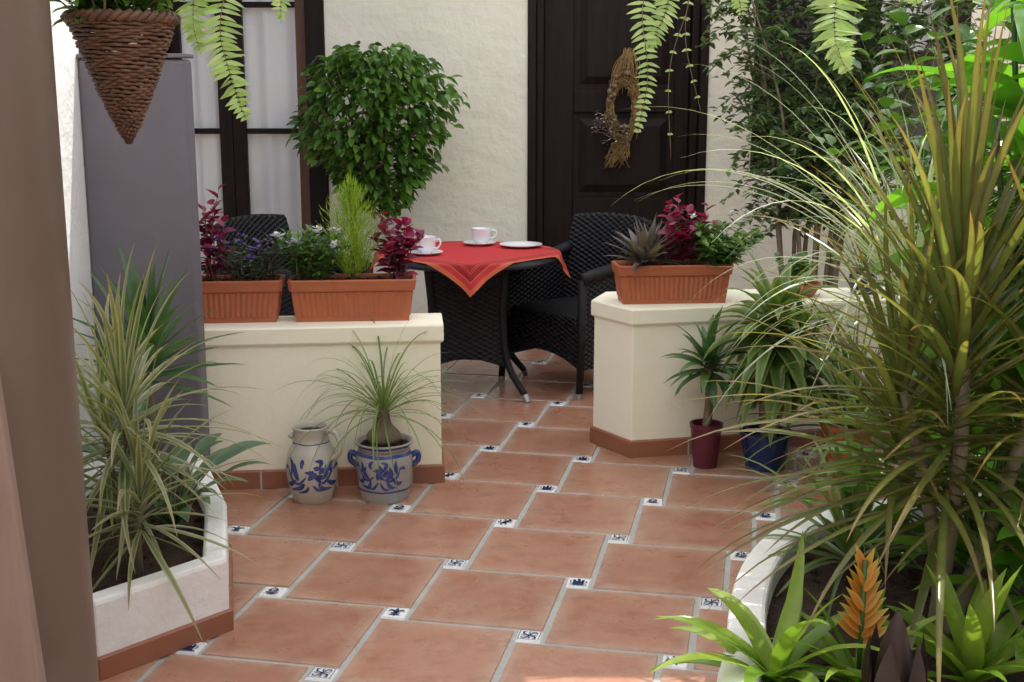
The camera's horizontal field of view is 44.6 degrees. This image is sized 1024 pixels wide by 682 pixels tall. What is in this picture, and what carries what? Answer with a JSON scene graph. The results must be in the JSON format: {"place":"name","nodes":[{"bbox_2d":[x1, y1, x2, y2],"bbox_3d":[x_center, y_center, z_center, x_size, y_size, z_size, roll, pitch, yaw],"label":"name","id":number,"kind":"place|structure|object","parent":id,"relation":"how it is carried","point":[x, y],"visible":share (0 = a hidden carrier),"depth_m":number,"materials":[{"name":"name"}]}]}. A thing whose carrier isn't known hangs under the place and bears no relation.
{"place":"outdoors","nodes":[
{"label":"outdoors","id":0,"kind":"place"},
{"bbox_2d":[173,0,290,122],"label":"hanging fern","id":1,"kind":"object","parent":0,"point":[217,60],"visible":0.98,"depth_m":3.22,"materials":[{"name":"green plant"}]},
{"bbox_2d":[99,349,985,681],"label":"floor","id":2,"kind":"structure","parent":0,"point":[547,541],"depth_m":4.24,"materials":[{"name":"tile"}]},
{"bbox_2d":[0,375,45,681],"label":"board","id":3,"kind":"object","parent":2,"relation":"on","point":[21,657],"visible":1,"depth_m":2.44,"materials":[{"name":"beige wood"}]},
{"bbox_2d":[0,0,98,681],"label":"pillar","id":4,"kind":"structure","parent":2,"relation":"on","point":[38,372],"depth_m":2.57,"materials":[{"name":"brown paint"}]},
{"bbox_2d":[60,0,180,143],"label":"hanging basket","id":5,"kind":"object","parent":4,"relation":"hanging from","point":[127,105],"visible":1,"depth_m":2.96,"materials":[{"name":"brown wicker"}]},
{"bbox_2d":[50,0,186,28],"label":"trailing plant","id":6,"kind":"object","parent":5,"relation":"in","point":[141,5],"visible":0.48,"depth_m":2.94,"materials":[{"name":"green plant"}]},
{"bbox_2d":[50,0,103,466],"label":"side wall","id":7,"kind":"structure","parent":2,"relation":"on","point":[65,50],"depth_m":4.47,"materials":[{"name":"white paint"}]},
{"bbox_2d":[76,53,210,457],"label":"partition wall","id":8,"kind":"structure","parent":2,"relation":"on","point":[142,191],"depth_m":4.60,"materials":[{"name":"grey paint"}]},
{"bbox_2d":[84,453,233,680],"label":"raised planter","id":9,"kind":"object","parent":2,"relation":"on","point":[154,622],"visible":0.34,"depth_m":3.60,"materials":[{"name":"paint"}]},
{"bbox_2d":[73,237,242,477],"bbox_3d":[-1.281,0.094,4.334,0.681,0.942,0.755,0,11,0],"label":"yucca","id":10,"kind":"object","parent":9,"relation":"on","point":[160,336],"visible":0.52,"depth_m":4.32,"materials":[{"name":"green plant"}]},
{"bbox_2d":[82,433,270,528],"bbox_3d":[-1.095,0.460,4.049,0.632,0.301,0.608,0,11,0],"label":"broad leaf plant","id":11,"kind":"object","parent":9,"relation":"on","point":[202,447],"visible":0.45,"depth_m":4.05,"materials":[{"name":"green plant"}]},
{"bbox_2d":[71,242,284,643],"bbox_3d":[-1.114,0.254,3.593,0.894,1.072,0.923,0,11,0],"label":"spiky dracaena","id":12,"kind":"object","parent":9,"relation":"in","point":[124,396],"visible":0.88,"depth_m":3.56,"materials":[{"name":"green plant"}]},
{"bbox_2d":[214,214,371,315],"bbox_3d":[-1.182,-0.213,6.722,0.655,0.900,0.664,6,13,27],"label":"wicker armchair","id":13,"kind":"object","parent":2,"relation":"on","point":[257,226],"visible":0.13,"depth_m":6.78,"materials":[{"name":"wicker"}]},
{"bbox_2d":[286,420,342,503],"bbox_3d":[-0.773,0.471,4.851,0.208,0.300,0.201,-4,12,-18],"label":"jug","id":14,"kind":"object","parent":2,"relation":"on","point":[304,487],"visible":0.96,"depth_m":4.78,"materials":[{"name":"ceramic"}]},
{"bbox_2d":[204,313,444,489],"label":"wall","id":15,"kind":"structure","parent":2,"relation":"on","point":[272,359],"depth_m":4.96,"materials":[{"name":"paint"}]},
{"bbox_2d":[202,274,284,322],"bbox_3d":[-1.175,-0.169,5.036,0.512,0.170,0.187,-1,11,-6],"label":"window box","id":16,"kind":"object","parent":15,"relation":"on","point":[246,301],"visible":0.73,"depth_m":4.97,"materials":[{"name":"ceramic"}]},
{"bbox_2d":[198,184,236,280],"bbox_3d":[-1.218,-0.424,4.979,0.221,0.398,0.271,-7,13,-31],"label":"coleus","id":17,"kind":"object","parent":16,"relation":"on","point":[206,242],"visible":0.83,"depth_m":5.00,"materials":[{"name":"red plant"}]},
{"bbox_2d":[206,232,302,280],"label":"violet flower","id":18,"kind":"object","parent":16,"relation":"on","point":[252,257],"visible":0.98,"depth_m":5.00,"materials":[{"name":"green plant"}]},
{"bbox_2d":[287,273,415,321],"bbox_3d":[-0.645,-0.177,5.075,0.512,0.170,0.187,-1,11,-5],"label":"window box","id":19,"kind":"object","parent":15,"relation":"on","point":[359,297],"visible":1,"depth_m":5.00,"materials":[{"name":"ceramic"}]},
{"bbox_2d":[265,224,352,279],"bbox_3d":[-0.815,-0.358,5.033,0.372,0.249,0.346,0,11,0],"label":"white flower","id":20,"kind":"object","parent":19,"relation":"on","point":[308,263],"visible":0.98,"depth_m":4.99,"materials":[{"name":"green plant"}]},
{"bbox_2d":[315,172,385,278],"bbox_3d":[-0.646,-0.456,5.038,0.330,0.457,0.309,-10,15,-41],"label":"conifer","id":21,"kind":"object","parent":19,"relation":"on","point":[351,196],"visible":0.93,"depth_m":5.02,"materials":[{"name":"green plant"}]},
{"bbox_2d":[369,211,425,278],"bbox_3d":[-0.463,-0.384,5.056,0.255,0.290,0.212,-8,14,-33],"label":"coleus","id":22,"kind":"object","parent":19,"relation":"on","point":[393,244],"visible":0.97,"depth_m":5.04,"materials":[{"name":"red plant"}]},
{"bbox_2d":[347,433,420,504],"bbox_3d":[-0.498,0.498,4.880,0.230,0.236,0.230,-10,15,-40],"label":"crock","id":23,"kind":"object","parent":2,"relation":"on","point":[373,490],"visible":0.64,"depth_m":4.80,"materials":[{"name":"ceramic"}]},
{"bbox_2d":[269,318,489,504],"bbox_3d":[-0.487,0.224,4.813,0.836,0.728,0.811,0,11,0],"label":"ponytail palm","id":24,"kind":"object","parent":23,"relation":"in","point":[383,431],"visible":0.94,"depth_m":4.80,"materials":[{"name":"green plant"}]},
{"bbox_2d":[378,257,558,402],"bbox_3d":[-0.230,-0.101,6.611,0.970,0.735,0.970,0,11,0],"label":"round table","id":25,"kind":"object","parent":2,"relation":"on","point":[475,325],"visible":0.53,"depth_m":6.42,"materials":[{"name":"wicker"}]},
{"bbox_2d":[369,241,570,296],"bbox_3d":[-0.230,-0.390,6.552,0.920,0.158,0.920,10,15,41],"label":"tablecloth","id":26,"kind":"object","parent":25,"relation":"on","point":[469,270],"visible":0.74,"depth_m":6.28,"materials":[{"name":"red fabric"}]},
{"bbox_2d":[409,249,442,255],"bbox_3d":[-0.442,-0.453,6.412,0.177,0.016,0.177,0,11,0],"label":"saucer","id":27,"kind":"object","parent":26,"relation":"on","point":[433,252],"visible":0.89,"depth_m":6.41,"materials":[{"name":"white ceramic"}]},
{"bbox_2d":[415,235,441,252],"bbox_3d":[-0.434,-0.495,6.417,0.125,0.086,0.108,-3,12,-16],"label":"cup","id":28,"kind":"object","parent":27,"relation":"on","point":[427,243],"visible":0.86,"depth_m":6.38,"materials":[{"name":"white ceramic"}]},
{"bbox_2d":[463,240,495,245],"bbox_3d":[-0.177,-0.533,6.806,0.177,0.016,0.177,0,11,0],"label":"saucer","id":29,"kind":"object","parent":26,"relation":"on","point":[472,242],"visible":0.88,"depth_m":6.79,"materials":[{"name":"white ceramic"}]},
{"bbox_2d":[471,227,496,243],"bbox_3d":[-0.160,-0.572,6.795,0.125,0.086,0.108,6,13,26],"label":"cup","id":30,"kind":"object","parent":29,"relation":"on","point":[480,235],"visible":0.99,"depth_m":6.76,"materials":[{"name":"white ceramic"}]},
{"bbox_2d":[500,241,541,247],"bbox_3d":[0.048,-0.516,6.724,0.231,0.016,0.231,0,11,0],"label":"plate","id":31,"kind":"object","parent":26,"relation":"on","point":[520,244],"visible":1,"depth_m":6.76,"materials":[{"name":"white ceramic"}]},
{"bbox_2d":[498,212,652,399],"bbox_3d":[0.368,-0.222,6.767,0.655,0.900,0.664,-11,16,-43],"label":"wicker armchair","id":32,"kind":"object","parent":2,"relation":"on","point":[549,308],"visible":0.48,"depth_m":6.78,"materials":[{"name":"wicker"}]},
{"bbox_2d":[690,418,722,468],"bbox_3d":[0.820,0.438,5.291,0.140,0.190,0.140,0,11,0],"label":"flower pot","id":33,"kind":"object","parent":2,"relation":"on","point":[705,451],"visible":0.92,"depth_m":5.25,"materials":[{"name":"red ceramic"}]},
{"bbox_2d":[660,306,748,426],"bbox_3d":[0.827,0.116,5.232,0.379,0.537,0.398,9,14,36],"label":"yucca","id":34,"kind":"object","parent":33,"relation":"in","point":[707,374],"visible":0.91,"depth_m":5.19,"materials":[{"name":"green plant"}]},
{"bbox_2d":[590,287,930,457],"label":"wall","id":35,"kind":"structure","parent":2,"relation":"on","point":[635,415],"depth_m":5.43,"materials":[{"name":"paint"}]},
{"bbox_2d":[611,260,733,304],"bbox_3d":[0.700,-0.260,5.487,0.512,0.170,0.187,-1,11,-5],"label":"window box","id":36,"kind":"object","parent":35,"relation":"on","point":[660,283],"visible":0.98,"depth_m":5.41,"materials":[{"name":"ceramic"}]},
{"bbox_2d":[604,213,681,272],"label":"purple edged plant","id":37,"kind":"object","parent":36,"relation":"in","point":[645,245],"visible":0.99,"depth_m":5.40,"materials":[{"name":"green plant"}]},
{"bbox_2d":[655,194,720,264],"bbox_3d":[0.738,-0.488,5.480,0.267,0.327,0.304,11,16,44],"label":"coleus","id":38,"kind":"object","parent":36,"relation":"in","point":[681,254],"visible":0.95,"depth_m":5.46,"materials":[{"name":"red plant"}]},
{"bbox_2d":[675,209,763,267],"bbox_3d":[0.897,-0.454,5.437,0.391,0.279,0.449,0,11,0],"label":"spreading herb","id":39,"kind":"object","parent":36,"relation":"on","point":[717,249],"visible":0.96,"depth_m":5.41,"materials":[{"name":"green plant"}]},
{"bbox_2d":[795,281,821,297],"bbox_3d":[1.290,-0.235,5.645,0.210,0.060,0.210,0,11,0],"label":"bowl","id":40,"kind":"object","parent":35,"relation":"on","point":[815,283],"visible":0.14,"depth_m":5.58,"materials":[{"name":"ceramic"}]},
{"bbox_2d":[774,251,814,285],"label":"herb","id":41,"kind":"object","parent":40,"relation":"on","point":[797,269],"visible":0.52,"depth_m":5.61,"materials":[{"name":"green plant"}]},
{"bbox_2d":[849,270,876,294],"bbox_3d":[1.600,-0.272,5.699,0.132,0.110,0.132,0,11,0],"label":"flower pot","id":42,"kind":"object","parent":35,"relation":"on","point":[864,282],"visible":0.12,"depth_m":5.65,"materials":[{"name":"blue ceramic"}]},
{"bbox_2d":[802,180,907,270],"bbox_3d":[1.580,-0.514,5.618,0.591,0.487,0.649,0,11,0],"label":"grassy plant","id":43,"kind":"object","parent":42,"relation":"in","point":[863,237],"visible":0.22,"depth_m":5.66,"materials":[{"name":"green plant"}]},
{"bbox_2d":[739,424,792,472],"bbox_3d":[1.070,0.457,5.274,0.227,0.160,0.227,0,11,0],"label":"flower pot","id":44,"kind":"object","parent":2,"relation":"on","point":[769,454],"visible":0.67,"depth_m":5.20,"materials":[{"name":"blue ceramic"}]},
{"bbox_2d":[699,247,861,446],"bbox_3d":[1.147,0.036,5.193,0.743,0.826,0.631,0,11,0],"label":"striped dracaena","id":45,"kind":"object","parent":44,"relation":"in","point":[764,369],"visible":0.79,"depth_m":5.12,"materials":[{"name":"green plant"}]},
{"bbox_2d":[820,418,876,476],"bbox_3d":[1.400,0.443,5.190,0.247,0.220,0.247,0,11,0],"label":"flower pot","id":46,"kind":"object","parent":2,"relation":"on","point":[835,430],"visible":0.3,"depth_m":5.10,"materials":[{"name":"ceramic"}]},
{"bbox_2d":[727,290,928,491],"bbox_3d":[1.429,0.195,5.159,1.129,0.903,1.147,0,11,0],"label":"grassy plant","id":47,"kind":"object","parent":46,"relation":"in","point":[851,376],"visible":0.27,"depth_m":5.09,"materials":[{"name":"green plant"}]},
{"bbox_2d":[695,0,1004,287],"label":"weeping fig","id":48,"kind":"object","parent":2,"relation":"on","point":[850,88],"visible":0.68,"depth_m":7.08,"materials":[{"name":"green plant"}]},
{"bbox_2d":[717,493,1023,681],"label":"raised planter","id":49,"kind":"object","parent":2,"relation":"on","point":[763,602],"visible":0.36,"depth_m":3.43,"materials":[{"name":"paint"}]},
{"bbox_2d":[649,530,885,681],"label":"bromeliad","id":50,"kind":"object","parent":49,"relation":"on","point":[766,655],"visible":0.94,"depth_m":2.90,"materials":[{"name":"green plant"}]},
{"bbox_2d":[617,30,1023,551],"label":"arching grass plant","id":51,"kind":"object","parent":49,"relation":"on","point":[920,239],"visible":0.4,"depth_m":3.61,"materials":[{"name":"green plant"}]},
{"bbox_2d":[665,0,1023,681],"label":"dragon tree","id":52,"kind":"object","parent":49,"relation":"on","point":[968,259],"visible":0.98,"depth_m":3.04,"materials":[{"name":"green plant"}]},
{"bbox_2d":[724,392,979,619],"bbox_3d":[1.042,0.426,3.621,0.859,0.601,0.897,0,11,0],"label":"strap leaf clump","id":53,"kind":"object","parent":49,"relation":"on","point":[841,543],"visible":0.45,"depth_m":3.62,"materials":[{"name":"green plant"}]},
{"bbox_2d":[762,544,947,681],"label":"bromeliad","id":54,"kind":"object","parent":49,"relation":"on","point":[864,617],"visible":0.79,"depth_m":2.85,"materials":[{"name":"orange plant"}]},
{"bbox_2d":[758,354,1023,589],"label":"leafy plant","id":55,"kind":"object","parent":49,"relation":"on","point":[972,523],"visible":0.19,"depth_m":3.60,"materials":[{"name":"green plant"}]},
{"bbox_2d":[861,610,927,681],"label":"dark bud","id":56,"kind":"object","parent":49,"relation":"on","point":[891,660],"visible":1,"depth_m":2.67,"materials":[{"name":"plant"}]},
{"bbox_2d":[861,0,1023,551],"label":"tall broad leaf plant","id":57,"kind":"object","parent":49,"relation":"on","point":[1010,90],"visible":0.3,"depth_m":3.30,"materials":[{"name":"green plant"}]},
{"bbox_2d":[882,553,1023,681],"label":"bromeliad","id":58,"kind":"object","parent":49,"relation":"on","point":[978,649],"visible":0.85,"depth_m":2.85,"materials":[{"name":"green plant"}]},
{"bbox_2d":[811,0,1023,489],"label":"leafy shrub","id":59,"kind":"object","parent":2,"relation":"on","point":[899,15],"visible":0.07,"depth_m":4.57,"materials":[{"name":"green plant"}]},
{"bbox_3d":[-0.980,-0.108,7.772,0.340,0.280,0.340,0,11,0],"label":"flower pot","id":60,"kind":"object","parent":2,"relation":"on","visible":0},
{"bbox_2d":[285,41,469,247],"bbox_3d":[-0.813,-0.979,7.617,1.132,1.650,0.734,0,11,0],"label":"fig tree","id":61,"kind":"object","parent":60,"relation":"in","point":[350,151],"visible":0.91,"depth_m":7.46,"materials":[{"name":"green plant"}]},
{"bbox_2d":[627,0,748,158],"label":"hanging fern","id":62,"kind":"object","parent":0,"point":[649,45],"visible":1,"depth_m":3.33,"materials":[{"name":"green plant"}]},
{"bbox_2d":[807,0,922,74],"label":"hanging fern","id":63,"kind":"object","parent":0,"point":[844,28],"visible":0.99,"depth_m":3.10,"materials":[{"name":"green plant"}]},
{"bbox_2d":[862,479,1023,659],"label":"leafy plant","id":64,"kind":"object","parent":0,"point":[1002,556],"visible":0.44,"depth_m":3.14,"materials":[{"name":"green plant"}]},
{"label":"ground","id":65,"kind":"structure","parent":0,"visible":0},
{"bbox_2d":[91,0,1023,312],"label":"house facade","id":66,"kind":"structure","parent":65,"relation":"on","point":[525,152],"depth_m":8.14,"materials":[{"name":"beige paint"}]},
{"bbox_2d":[161,0,330,274],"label":"window","id":67,"kind":"structure","parent":66,"relation":"in","point":[259,175],"depth_m":8.17,"materials":[{"name":"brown wood"}]},
{"bbox_2d":[543,0,690,259],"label":"door","id":68,"kind":"structure","parent":66,"relation":"in","point":[584,40],"depth_m":8.19,"materials":[{"name":"brown wood"}]},
{"bbox_2d":[591,47,640,168],"bbox_3d":[0.671,-1.499,8.054,0.336,0.771,0.133,-1,11,-6],"label":"dried wreath","id":69,"kind":"object","parent":68,"relation":"hanging from","point":[615,86],"visible":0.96,"depth_m":8.06,"materials":[{"name":"plant"}]},
{"bbox_2d":[750,0,972,170],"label":"window","id":70,"kind":"structure","parent":66,"relation":"in","point":[963,17],"depth_m":8.05,"materials":[{"name":"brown wood"}]}
]}

